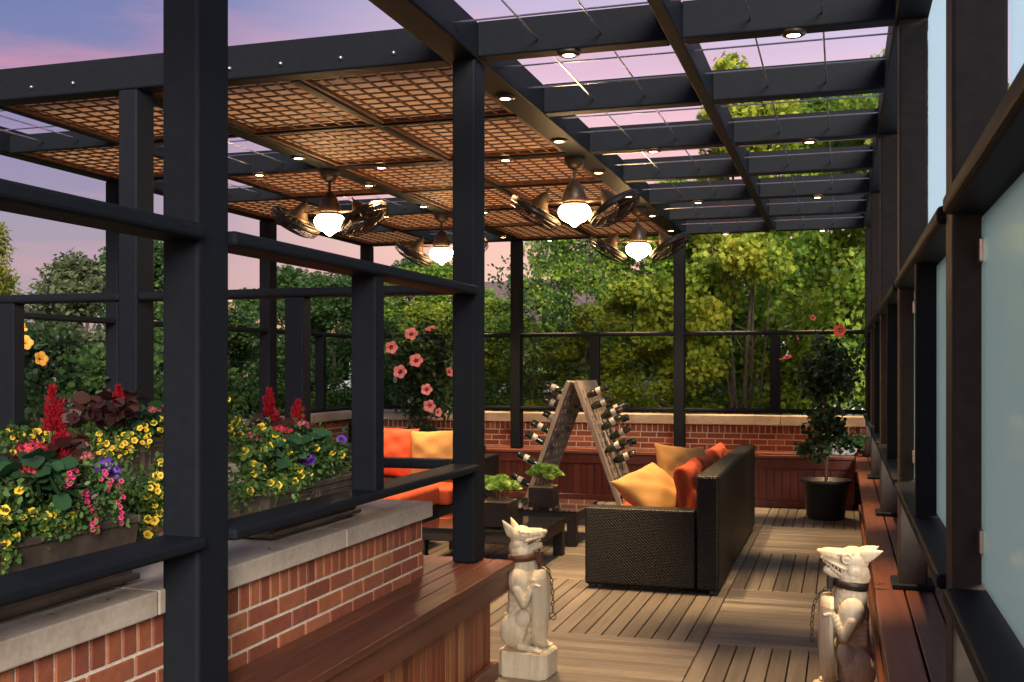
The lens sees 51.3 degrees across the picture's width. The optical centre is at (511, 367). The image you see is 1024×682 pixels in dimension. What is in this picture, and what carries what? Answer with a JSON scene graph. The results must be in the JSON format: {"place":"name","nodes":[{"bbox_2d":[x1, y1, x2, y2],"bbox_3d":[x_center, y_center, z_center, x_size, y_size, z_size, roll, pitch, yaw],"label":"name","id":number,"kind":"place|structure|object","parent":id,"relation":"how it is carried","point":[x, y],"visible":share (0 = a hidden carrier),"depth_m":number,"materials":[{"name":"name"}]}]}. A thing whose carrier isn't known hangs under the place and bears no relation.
{"place":"outdoors","nodes":[
{"label":"outdoors","id":0,"kind":"place"},
{"bbox_2d":[384,314,452,431],"bbox_3d":[-1.076,0.300,12.849,1.199,1.921,0.942,0,0,17],"label":"hibiscus","id":1,"kind":"object","parent":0,"point":[425,399],"visible":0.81,"depth_m":12.75,"materials":[{"name":"green plant"}]},
{"bbox_2d":[0,0,1008,335],"label":"sky","id":2,"kind":"structure","parent":0,"point":[32,32],"materials":[{"name":"purple"}]},
{"bbox_2d":[485,280,715,412],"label":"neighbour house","id":3,"kind":"structure","parent":0,"point":[499,292],"depth_m":39.94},
{"bbox_2d":[745,515,854,681],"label":"deck underlay","id":4,"kind":"object","parent":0,"point":[801,592],"depth_m":8.02,"materials":[{"name":"black plastic"}]},
{"bbox_2d":[48,410,351,461],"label":"brick wall","id":5,"kind":"structure","parent":4,"relation":"on","point":[334,422],"depth_m":13.81,"materials":[{"name":"brick"}]},
{"bbox_2d":[384,410,877,504],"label":"brick wall","id":6,"kind":"structure","parent":4,"relation":"on","point":[767,433],"depth_m":12.96,"materials":[{"name":"brick"}]},
{"bbox_2d":[428,501,928,681],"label":"deck boards lengthwise","id":7,"kind":"object","parent":4,"relation":"on","point":[580,607],"visible":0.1,"depth_m":7.12,"materials":[{"name":"brown wood"}]},
{"bbox_2d":[33,462,243,532],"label":"brick wall","id":8,"kind":"structure","parent":7,"relation":"on","point":[234,468],"depth_m":4.95,"materials":[{"name":"brick"}]},
{"bbox_2d":[0,448,32,485],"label":"flower box","id":9,"kind":"object","parent":8,"relation":"on","point":[8,455],"visible":0.02,"depth_m":4.12,"materials":[{"name":"brown wood"}]},
{"bbox_2d":[0,419,71,461],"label":"petunia","id":10,"kind":"object","parent":9,"relation":"in","point":[19,436],"visible":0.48,"depth_m":4.15,"materials":[{"name":"yellow plant"}]},
{"bbox_2d":[89,434,231,474],"bbox_3d":[-1.718,0.415,5.296,0.314,0.178,0.752,0,0,17],"label":"flower box","id":11,"kind":"object","parent":8,"relation":"on","point":[145,459],"visible":0.19,"depth_m":4.94,"materials":[{"name":"brown wood"}]},
{"bbox_2d":[13,388,162,449],"bbox_3d":[-1.899,0.228,4.699,0.295,0.265,0.912,0,0,17],"label":"coleus","id":12,"kind":"object","parent":11,"relation":"in","point":[73,416],"visible":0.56,"depth_m":4.77,"materials":[{"name":"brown plant"}]},
{"bbox_2d":[67,415,162,464],"bbox_3d":[-1.753,0.327,5.137,0.433,0.245,1.407,0,0,17],"label":"petunia","id":13,"kind":"object","parent":11,"relation":"in","point":[125,438],"visible":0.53,"depth_m":4.79,"materials":[{"name":"yellow plant"}]},
{"bbox_2d":[102,384,139,448],"bbox_3d":[-1.795,0.223,4.858,0.202,0.306,0.169,0,0,17],"label":"celosia","id":14,"kind":"object","parent":11,"relation":"in","point":[130,410],"visible":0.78,"depth_m":4.84,"materials":[{"name":"red plant"}]},
{"bbox_2d":[130,405,162,435],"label":"pentas","id":15,"kind":"object","parent":11,"relation":"in","point":[152,413],"visible":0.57,"depth_m":5.02,"materials":[{"name":"green plant"}]},
{"bbox_2d":[0,499,432,681],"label":"brick wall","id":16,"kind":"structure","parent":7,"relation":"on","point":[287,589],"depth_m":3.67,"materials":[{"name":"brick"}]},
{"bbox_2d":[0,512,141,619],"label":"flower box","id":17,"kind":"object","parent":16,"relation":"on","point":[34,551],"visible":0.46,"depth_m":2.94,"materials":[{"name":"brown wood"}]},
{"bbox_2d":[0,440,90,537],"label":"pentas","id":18,"kind":"object","parent":17,"relation":"on","point":[36,458],"visible":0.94,"depth_m":2.86,"materials":[{"name":"green plant"}]},
{"bbox_2d":[11,383,95,494],"bbox_3d":[-1.304,0.256,3.051,0.225,0.427,0.198,0,0,17],"label":"celosia","id":19,"kind":"object","parent":17,"relation":"in","point":[62,443],"visible":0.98,"depth_m":3.04,"materials":[{"name":"red plant"}]},
{"bbox_2d":[0,471,120,574],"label":"petunia","id":20,"kind":"object","parent":17,"relation":"in","point":[40,519],"visible":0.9,"depth_m":2.79,"materials":[{"name":"yellow plant"}]},
{"bbox_2d":[26,455,130,537],"bbox_3d":[-1.218,0.363,3.021,0.170,0.234,0.333,0,0,17],"label":"snapdragon","id":21,"kind":"object","parent":17,"relation":"in","point":[71,480],"visible":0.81,"depth_m":3.03,"materials":[{"name":"pink plant"}]},
{"bbox_2d":[60,451,110,500],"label":"pentas","id":22,"kind":"object","parent":17,"relation":"on","point":[90,455],"visible":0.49,"depth_m":3.07,"materials":[{"name":"pink plant"}]},
{"bbox_2d":[79,448,129,502],"bbox_3d":[-1.208,0.320,3.112,0.162,0.174,0.180,0,0,43],"label":"petunia","id":23,"kind":"object","parent":17,"relation":"in","point":[108,459],"visible":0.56,"depth_m":3.11,"materials":[{"name":"purple plant"}]},
{"bbox_2d":[91,446,162,539],"bbox_3d":[-1.270,0.441,3.653,0.313,0.360,0.386,0,0,17],"label":"petunia","id":24,"kind":"object","parent":17,"relation":"in","point":[146,493],"visible":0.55,"depth_m":3.61,"materials":[{"name":"yellow plant"}]},
{"bbox_2d":[228,471,360,539],"bbox_3d":[-0.909,0.553,4.370,0.279,0.188,0.792,0,0,17],"label":"flower box","id":25,"kind":"object","parent":16,"relation":"on","point":[323,487],"visible":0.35,"depth_m":4.18,"materials":[{"name":"brown wood"}]},
{"bbox_2d":[246,387,317,450],"bbox_3d":[-0.925,0.286,4.302,0.214,0.427,0.414,0,0,17],"label":"celosia","id":26,"kind":"object","parent":25,"relation":"on","point":[269,408],"visible":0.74,"depth_m":4.20,"materials":[{"name":"red plant"}]},
{"bbox_2d":[233,419,331,490],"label":"pentas","id":27,"kind":"object","parent":25,"relation":"on","point":[320,434],"visible":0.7,"depth_m":4.01,"materials":[{"name":"green plant"}]},
{"bbox_2d":[265,424,311,479],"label":"pentas","id":28,"kind":"object","parent":25,"relation":"in","point":[297,441],"visible":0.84,"depth_m":4.12,"materials":[{"name":"green plant"}]},
{"bbox_2d":[228,405,351,513],"bbox_3d":[-0.929,0.362,4.207,0.329,0.471,1.493,0,0,17],"label":"petunia","id":29,"kind":"object","parent":25,"relation":"in","point":[253,479],"visible":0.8,"depth_m":3.98,"materials":[{"name":"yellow plant"}]},
{"bbox_2d":[292,427,351,476],"bbox_3d":[-0.800,0.359,4.423,0.155,0.214,0.458,0,0,17],"label":"petunia","id":30,"kind":"object","parent":25,"relation":"in","point":[342,439],"visible":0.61,"depth_m":4.33,"materials":[{"name":"purple plant"}]},
{"bbox_2d":[228,555,514,681],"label":"cedar bench","id":31,"kind":"object","parent":7,"relation":"on","point":[432,624],"visible":0.88,"depth_m":4.47,"materials":[{"name":"brown wood"}]},
{"bbox_2d":[279,442,498,517],"bbox_3d":[-1.301,1.185,10.768,2.140,0.770,1.000,0,0,17],"label":"wicker sofa","id":32,"kind":"object","parent":7,"relation":"on","point":[444,505],"visible":0.09,"depth_m":10.54,"materials":[{"name":"orange fabric"}]},
{"bbox_2d":[351,428,418,476],"bbox_3d":[-1.308,0.861,10.981,0.726,0.541,0.269,0,0,17],"label":"cushion","id":33,"kind":"object","parent":32,"relation":"on","point":[397,442],"visible":0.28,"depth_m":10.86,"materials":[{"name":"orange fabric"}]},
{"bbox_2d":[410,430,452,473],"bbox_3d":[-0.730,0.868,10.753,0.692,0.535,0.254,0,0,17],"label":"pillow","id":34,"kind":"object","parent":32,"relation":"on","point":[436,444],"visible":0.44,"depth_m":10.71,"materials":[{"name":"fabric"}]},
{"bbox_2d":[422,513,565,569],"bbox_3d":[-0.165,1.442,8.877,1.038,0.315,0.868,0,0,17],"label":"coffee table","id":35,"kind":"object","parent":7,"relation":"on","point":[439,529],"visible":0.45,"depth_m":8.68,"materials":[{"name":"black wood"}]},
{"bbox_2d":[485,498,518,527],"bbox_3d":[-0.114,1.175,8.620,0.270,0.216,0.270,0,0,17],"label":"planter cube","id":36,"kind":"object","parent":35,"relation":"on","point":[500,510],"visible":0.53,"depth_m":8.49,"materials":[{"name":"black ceramic"}]},
{"bbox_2d":[485,473,522,500],"bbox_3d":[-0.104,0.972,8.626,0.414,0.215,0.396,0,0,30],"label":"succulent","id":37,"kind":"object","parent":36,"relation":"on","point":[501,482],"visible":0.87,"depth_m":8.54,"materials":[{"name":"green plant"}]},
{"bbox_2d":[493,496,597,546],"bbox_3d":[0.206,1.442,10.075,1.038,0.315,0.878,0,0,17],"label":"coffee table","id":38,"kind":"object","parent":7,"relation":"on","point":[572,511],"visible":0.38,"depth_m":9.63,"materials":[{"name":"black wood"}]},
{"bbox_2d":[528,484,558,508],"bbox_3d":[0.291,1.183,9.793,0.230,0.201,0.230,0,0,17],"label":"planter cube","id":39,"kind":"object","parent":38,"relation":"on","point":[542,496],"visible":1,"depth_m":9.69,"materials":[{"name":"brown wood"}]},
{"bbox_2d":[524,462,563,485],"bbox_3d":[0.285,0.981,9.811,0.316,0.225,0.386,0,0,-32],"label":"succulent","id":40,"kind":"object","parent":39,"relation":"on","point":[543,470],"visible":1,"depth_m":9.72,"materials":[{"name":"green plant"}]},
{"bbox_2d":[585,444,754,595],"bbox_3d":[1.466,1.177,9.164,0.975,0.844,3.265,0,0,17],"label":"wicker sofa","id":41,"kind":"object","parent":7,"relation":"on","point":[699,546],"visible":0.91,"depth_m":7.63,"materials":[{"name":"brown wicker"}]},
{"bbox_2d":[610,462,677,506],"bbox_3d":[1.074,0.951,8.064,0.394,0.425,0.593,0,0,43],"label":"pillow","id":42,"kind":"object","parent":41,"relation":"on","point":[652,484],"visible":0.69,"depth_m":7.95,"materials":[{"name":"fabric"}]},
{"bbox_2d":[654,442,705,478],"bbox_3d":[1.398,0.865,8.694,0.542,0.526,0.278,0,0,-22],"label":"pillow","id":43,"kind":"object","parent":41,"relation":"on","point":[670,459],"visible":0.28,"depth_m":8.62,"materials":[{"name":"fabric"}]},
{"bbox_2d":[673,457,703,507],"bbox_3d":[1.370,0.944,8.118,0.205,0.454,0.860,0,0,17],"label":"cushion","id":44,"kind":"object","parent":41,"relation":"on","point":[687,474],"visible":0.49,"depth_m":7.76,"materials":[{"name":"orange fabric"}]},
{"bbox_2d":[695,449,716,469],"bbox_3d":[1.641,0.944,8.997,0.209,0.454,0.900,0,0,17],"label":"cushion","id":45,"kind":"object","parent":41,"relation":"on","point":[709,460],"visible":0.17,"depth_m":8.84,"materials":[{"name":"orange fabric"}]},
{"bbox_2d":[710,442,727,460],"bbox_3d":[1.915,0.946,9.876,0.206,0.454,0.900,0,0,17],"label":"cushion","id":46,"kind":"object","parent":41,"relation":"on","point":[719,450],"visible":0.19,"depth_m":9.78,"materials":[{"name":"orange fabric"}]},
{"bbox_2d":[486,446,854,509],"bbox_3d":[0.878,1.299,13.084,6.332,0.598,0.475,0,0,17],"label":"mahogany bench","id":47,"kind":"object","parent":7,"relation":"on","point":[584,477],"visible":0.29,"depth_m":12.66,"materials":[{"name":"brown wood"}]},
{"bbox_2d":[800,477,851,520],"bbox_3d":[3.330,1.392,11.322,0.532,0.414,0.532,0,0,17],"label":"plant pot","id":48,"kind":"object","parent":7,"relation":"on","point":[825,501],"visible":0.98,"depth_m":11.14,"materials":[{"name":"black plastic"}]},
{"bbox_2d":[779,315,868,481],"bbox_3d":[3.303,0.352,11.277,0.808,1.817,0.746,0,0,-33],"label":"hibiscus","id":49,"kind":"object","parent":48,"relation":"on","point":[826,377],"visible":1,"depth_m":11.26,"materials":[{"name":"green plant"}]},
{"bbox_2d":[810,545,882,681],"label":"dog statue","id":50,"kind":"object","parent":7,"relation":"on","point":[843,611],"visible":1,"depth_m":4.84,"materials":[{"name":"white stone"}]},
{"bbox_2d":[490,505,922,681],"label":"deck boards crosswise","id":51,"kind":"object","parent":4,"relation":"on","point":[764,619],"visible":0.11,"depth_m":6.44,"materials":[{"name":"brown wood"}]},
{"bbox_2d":[383,485,438,541],"bbox_3d":[-1.461,1.325,9.561,1.390,0.490,0.940,0,0,17],"label":"wicker ottoman","id":52,"kind":"object","parent":51,"relation":"on","point":[429,493],"visible":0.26,"depth_m":9.47,"materials":[{"name":"orange fabric"}]},
{"bbox_2d":[0,0,1023,681],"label":"pergola","id":53,"kind":"object","parent":51,"relation":"on","point":[424,114],"visible":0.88,"depth_m":5.50,"materials":[{"name":"metal"}]},
{"bbox_2d":[271,169,388,238],"bbox_3d":[-1.463,-1.310,8.556,0.992,0.539,0.426,0,0,17],"label":"ceiling fan","id":54,"kind":"object","parent":53,"relation":"hanging from","point":[329,220],"visible":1,"depth_m":8.49,"materials":[{"name":"brown metal"}]},
{"bbox_2d":[395,213,487,266],"bbox_3d":[-0.723,-1.310,10.944,0.992,0.539,0.426,0,0,17],"label":"ceiling fan","id":55,"kind":"object","parent":53,"relation":"hanging from","point":[441,252],"visible":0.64,"depth_m":10.89,"materials":[{"name":"brown metal"}]},
{"bbox_2d":[557,49,580,58],"bbox_3d":[0.285,-1.570,5.345,0.120,0.020,0.120,0,0,17],"label":"downlight","id":56,"kind":"object","parent":53,"relation":"attached to","point":[568,53],"visible":1,"depth_m":5.32,"materials":[{"name":"brown metal"}]},
{"bbox_2d":[510,156,639,229],"bbox_3d":[0.470,-1.310,8.020,0.992,0.539,0.426,0,0,17],"label":"ceiling fan","id":57,"kind":"object","parent":53,"relation":"hanging from","point":[574,210],"visible":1,"depth_m":7.95,"materials":[{"name":"brown metal"}]},
{"bbox_2d":[589,206,688,262],"bbox_3d":[1.245,-1.310,10.523,0.992,0.539,0.426,0,0,17],"label":"ceiling fan","id":58,"kind":"object","parent":53,"relation":"hanging from","point":[638,247],"visible":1,"depth_m":10.45,"materials":[{"name":"brown metal"}]},
{"bbox_2d":[781,28,806,38],"bbox_3d":[1.326,-1.570,5.023,0.120,0.020,0.120,0,0,17],"label":"downlight","id":59,"kind":"object","parent":53,"relation":"attached to","point":[794,33],"visible":1,"depth_m":5.00,"materials":[{"name":"black"}]},
{"bbox_2d":[912,256,945,526],"bbox_3d":[1.479,0.075,3.721,0.025,0.850,2.287,0,0,17],"label":"glass screen","id":60,"kind":"object","parent":53,"relation":"on","point":[941,389],"visible":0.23,"depth_m":3.47,"materials":[{"name":"blue"}]},
{"bbox_2d":[928,0,945,222],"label":"glass screen","id":61,"kind":"object","parent":53,"relation":"attached to","point":[937,105],"visible":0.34,"depth_m":4.37,"materials":[{"name":"blue glass"}]},
{"bbox_2d":[977,172,1023,647],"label":"glass screen","id":62,"kind":"object","parent":53,"relation":"on","point":[1000,259],"visible":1,"depth_m":2.12,"materials":[{"name":"blue"}]},
{"bbox_2d":[1009,0,1023,86],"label":"glass screen","id":63,"kind":"object","parent":53,"relation":"attached to","point":[1016,34],"depth_m":2.37,"materials":[{"name":"blue glass"}]},
{"bbox_2d":[499,517,556,680],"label":"dog statue","id":64,"kind":"object","parent":51,"relation":"on","point":[528,651],"visible":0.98,"depth_m":5.51,"materials":[{"name":"white stone"}]},
{"bbox_2d":[525,380,628,504],"bbox_3d":[0.728,0.864,11.133,1.174,1.467,0.860,0,0,17],"label":"bottle rack","id":65,"kind":"object","parent":51,"relation":"on","point":[579,390],"visible":0.54,"depth_m":10.91,"materials":[{"name":"brown wood"}]},
{"bbox_2d":[525,430,553,448],"bbox_3d":[0.284,0.746,10.944,0.324,0.077,0.077,29,5,9],"label":"wine bottle","id":66,"kind":"object","parent":65,"relation":"in","point":[534,437],"visible":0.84,"depth_m":10.92,"materials":[{"name":"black glass"}]},
{"bbox_2d":[543,381,573,396],"bbox_3d":[0.480,0.228,10.944,0.324,0.077,0.077,22,6,14],"label":"wine bottle","id":67,"kind":"object","parent":65,"relation":"in","point":[553,387],"visible":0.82,"depth_m":10.93,"materials":[{"name":"black glass"}]},
{"bbox_2d":[587,384,609,397],"bbox_3d":[0.837,0.255,10.844,0.324,0.077,0.077,-26,-11,23],"label":"wine bottle","id":68,"kind":"object","parent":65,"relation":"in","point":[601,389],"visible":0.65,"depth_m":10.80,"materials":[{"name":"green glass"}]},
{"bbox_2d":[591,395,613,408],"bbox_3d":[0.880,0.372,10.839,0.324,0.077,0.077,-24,-8,19],"label":"wine bottle","id":69,"kind":"object","parent":65,"relation":"in","point":[605,401],"visible":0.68,"depth_m":10.79,"materials":[{"name":"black glass"}]},
{"bbox_2d":[601,414,622,430],"bbox_3d":[0.986,0.584,10.927,0.324,0.077,0.077,-33,-6,10],"label":"wine bottle","id":70,"kind":"object","parent":65,"relation":"in","point":[612,421],"visible":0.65,"depth_m":10.89,"materials":[{"name":"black glass"}]},
{"bbox_2d":[600,405,623,418],"bbox_3d":[1.006,0.483,11.108,0.323,0.077,0.077,-22,-5,12],"label":"wine bottle","id":71,"kind":"object","parent":65,"relation":"in","point":[612,412],"visible":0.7,"depth_m":11.07,"materials":[{"name":"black glass"}]},
{"bbox_2d":[598,438,627,454],"bbox_3d":[1.012,0.805,10.731,0.324,0.077,0.077,-28,-8,15],"label":"wine bottle","id":72,"kind":"object","parent":65,"relation":"in","point":[621,443],"visible":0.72,"depth_m":10.69,"materials":[{"name":"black glass"}]},
{"bbox_2d":[609,424,631,439],"bbox_3d":[1.092,0.696,11.127,0.324,0.077,0.077,-30,-8,14],"label":"wine bottle","id":73,"kind":"object","parent":65,"relation":"in","point":[618,433],"visible":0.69,"depth_m":11.09,"materials":[{"name":"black glass"}]},
{"bbox_2d":[613,450,636,462],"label":"wine bottle","id":74,"kind":"object","parent":65,"relation":"in","point":[625,456],"visible":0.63,"depth_m":10.88,"materials":[{"name":"black glass"}]},
{"bbox_2d":[855,454,945,681],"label":"wooden bench","id":75,"kind":"object","parent":51,"relation":"on","point":[902,660],"visible":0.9,"depth_m":4.49,"materials":[{"name":"brown wood"}]},
{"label":"ground","id":76,"kind":"structure","parent":0,"visible":0},
{"bbox_2d":[0,221,32,322],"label":"conifer tree","id":77,"kind":"object","parent":76,"relation":"on","point":[5,281],"visible":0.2,"depth_m":17.80,"materials":[{"name":"green plant"}]},
{"bbox_2d":[24,307,95,386],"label":"cypress tree","id":78,"kind":"object","parent":76,"relation":"on","point":[35,324],"visible":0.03,"depth_m":16.18,"materials":[{"name":"green plant"}]},
{"bbox_2d":[24,351,105,427],"bbox_3d":[-4.598,0.923,10.856,2.160,2.310,2.511,0,0,-23],"label":"hedge shrub","id":79,"kind":"object","parent":76,"relation":"on","point":[98,374],"visible":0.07,"depth_m":10.85,"materials":[{"name":"green plant"}]},
{"bbox_2d":[14,248,161,367],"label":"shade tree","id":80,"kind":"object","parent":76,"relation":"on","point":[71,273],"visible":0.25,"depth_m":14.80,"materials":[{"name":"green plant"}]},
{"bbox_2d":[70,342,162,423],"bbox_3d":[-4.826,0.932,12.571,2.728,2.494,2.647,0,0,33],"label":"hedge shrub","id":81,"kind":"object","parent":76,"relation":"on","point":[100,355],"visible":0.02,"depth_m":12.42,"materials":[{"name":"green plant"}]},
{"bbox_2d":[74,240,236,382],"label":"shade tree","id":82,"kind":"object","parent":76,"relation":"on","point":[158,284],"visible":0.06,"depth_m":15.39,"materials":[{"name":"green plant"}]},
{"bbox_2d":[154,302,284,414],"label":"shade tree","id":83,"kind":"object","parent":76,"relation":"on","point":[239,350],"visible":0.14,"depth_m":14.46,"materials":[{"name":"green plant"}]},
{"bbox_2d":[161,364,284,415],"bbox_3d":[-3.902,0.974,13.762,2.047,2.189,2.379,0,0,8],"label":"hedge shrub","id":84,"kind":"object","parent":76,"relation":"on","point":[240,394],"visible":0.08,"depth_m":13.73,"materials":[{"name":"green plant"}]},
{"bbox_2d":[228,264,351,435],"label":"shade tree","id":85,"kind":"object","parent":76,"relation":"on","point":[287,275],"visible":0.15,"depth_m":17.14,"materials":[{"name":"green plant"}]},
{"bbox_2d":[244,271,410,441],"bbox_3d":[-2.826,0.196,16.283,2.744,3.412,2.510,0,0,21],"label":"shade tree","id":86,"kind":"object","parent":76,"relation":"on","point":[339,309],"visible":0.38,"depth_m":15.95,"materials":[{"name":"green plant"}]},
{"bbox_2d":[311,384,351,442],"bbox_3d":[-2.515,1.174,15.438,1.985,1.871,2.046,0,0,-27],"label":"hedge shrub","id":87,"kind":"object","parent":76,"relation":"on","point":[340,398],"visible":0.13,"depth_m":15.36,"materials":[{"name":"green plant"}]},
{"bbox_2d":[308,270,386,404],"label":"shade tree","id":88,"kind":"object","parent":76,"relation":"on","point":[341,276],"visible":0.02,"depth_m":28.59,"materials":[{"name":"green plant"}]},
{"bbox_2d":[346,256,452,375],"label":"shade tree","id":89,"kind":"object","parent":76,"relation":"on","point":[402,263],"visible":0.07,"depth_m":25.51,"materials":[{"name":"green plant"}]},
{"bbox_2d":[327,260,508,410],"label":"maple tree","id":90,"kind":"object","parent":76,"relation":"on","point":[444,270],"visible":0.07,"depth_m":18.54,"materials":[{"name":"green plant"}]},
{"bbox_2d":[384,299,496,410],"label":"maple tree","id":91,"kind":"object","parent":76,"relation":"on","point":[441,310],"visible":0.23,"depth_m":16.38,"materials":[{"name":"green plant"}]},
{"bbox_2d":[410,296,561,410],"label":"maple tree","id":92,"kind":"object","parent":76,"relation":"on","point":[492,307],"visible":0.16,"depth_m":16.52,"materials":[{"name":"green plant"}]},
{"bbox_2d":[485,243,589,410],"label":"sparse tree","id":93,"kind":"object","parent":76,"relation":"on","point":[553,315],"visible":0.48,"depth_m":15.56,"materials":[{"name":"green plant"}]},
{"bbox_2d":[243,381,864,415],"bbox_3d":[0.616,1.075,20.569,21.000,1.650,0.060,0,0,17],"label":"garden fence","id":94,"kind":"object","parent":76,"relation":"on","point":[720,391],"visible":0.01,"depth_m":19.60,"materials":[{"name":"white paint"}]},
{"bbox_2d":[502,338,617,411],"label":"maple tree","id":95,"kind":"object","parent":76,"relation":"on","point":[551,343],"visible":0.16,"depth_m":15.74,"materials":[{"name":"green plant"}]},
{"bbox_2d":[499,238,638,390],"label":"maple tree","id":96,"kind":"object","parent":76,"relation":"on","point":[561,269],"visible":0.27,"depth_m":25.16,"materials":[{"name":"green plant"}]},
{"bbox_2d":[523,238,644,411],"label":"sparse tree","id":97,"kind":"object","parent":76,"relation":"on","point":[563,326],"visible":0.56,"depth_m":15.19,"materials":[{"name":"green plant"}]},
{"bbox_2d":[550,278,724,413],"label":"maple tree","id":98,"kind":"object","parent":76,"relation":"on","point":[620,381],"visible":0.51,"depth_m":15.11,"materials":[{"name":"green plant"}]},
{"bbox_2d":[561,235,793,413],"bbox_3d":[2.682,-0.391,16.878,3.547,4.590,4.040,0,0,18],"label":"maple tree","id":99,"kind":"object","parent":76,"relation":"on","point":[664,266],"visible":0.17,"depth_m":16.39,"materials":[{"name":"green plant"}]},
{"bbox_2d":[597,180,784,403],"bbox_3d":[3.758,-1.194,23.901,3.993,6.192,3.965,0,0,-13],"label":"maple tree","id":100,"kind":"object","parent":76,"relation":"on","point":[653,273],"visible":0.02,"depth_m":23.50,"materials":[{"name":"green plant"}]},
{"bbox_2d":[688,51,778,413],"bbox_3d":[3.224,-1.409,15.572,1.548,6.620,1.472,0,0,17],"label":"maple tree","id":101,"kind":"object","parent":76,"relation":"on","point":[729,60],"visible":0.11,"depth_m":15.61,"materials":[{"name":"green plant"}]},
{"bbox_2d":[631,99,861,414],"bbox_3d":[3.293,-1.114,15.122,3.044,6.032,3.145,0,0,-40],"label":"maple tree","id":102,"kind":"object","parent":76,"relation":"on","point":[709,265],"visible":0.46,"depth_m":14.70,"materials":[{"name":"green plant"}]},
{"bbox_2d":[686,98,858,415],"bbox_3d":[6.272,-1.964,22.332,5.316,7.742,4.667,0,0,-24],"label":"maple tree","id":103,"kind":"object","parent":76,"relation":"on","point":[762,290],"visible":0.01,"depth_m":20.89,"materials":[{"name":"green plant"}]},
{"bbox_2d":[700,94,874,415],"bbox_3d":[4.885,-1.132,15.809,3.965,6.068,3.993,0,0,-38],"label":"maple tree","id":104,"kind":"object","parent":76,"relation":"on","point":[820,106],"visible":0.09,"depth_m":15.14,"materials":[{"name":"green plant"}]},
{"bbox_2d":[769,49,1008,415],"bbox_3d":[5.307,-1.183,14.185,3.547,6.178,4.040,0,0,38],"label":"maple tree","id":105,"kind":"object","parent":76,"relation":"on","point":[847,286],"visible":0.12,"depth_m":13.71,"materials":[{"name":"green plant"}]},
{"bbox_3d":[-3.890,1.392,8.900,0.532,0.414,0.532,0,0,17],"label":"plant pot","id":106,"kind":"object","parent":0,"visible":0},
{"bbox_2d":[24,309,108,430],"bbox_3d":[-4.012,0.388,8.950,1.177,1.745,0.852,0,0,17],"label":"hibiscus","id":107,"kind":"object","parent":106,"relation":"in","point":[38,379],"visible":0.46,"depth_m":8.84,"materials":[{"name":"green plant"}]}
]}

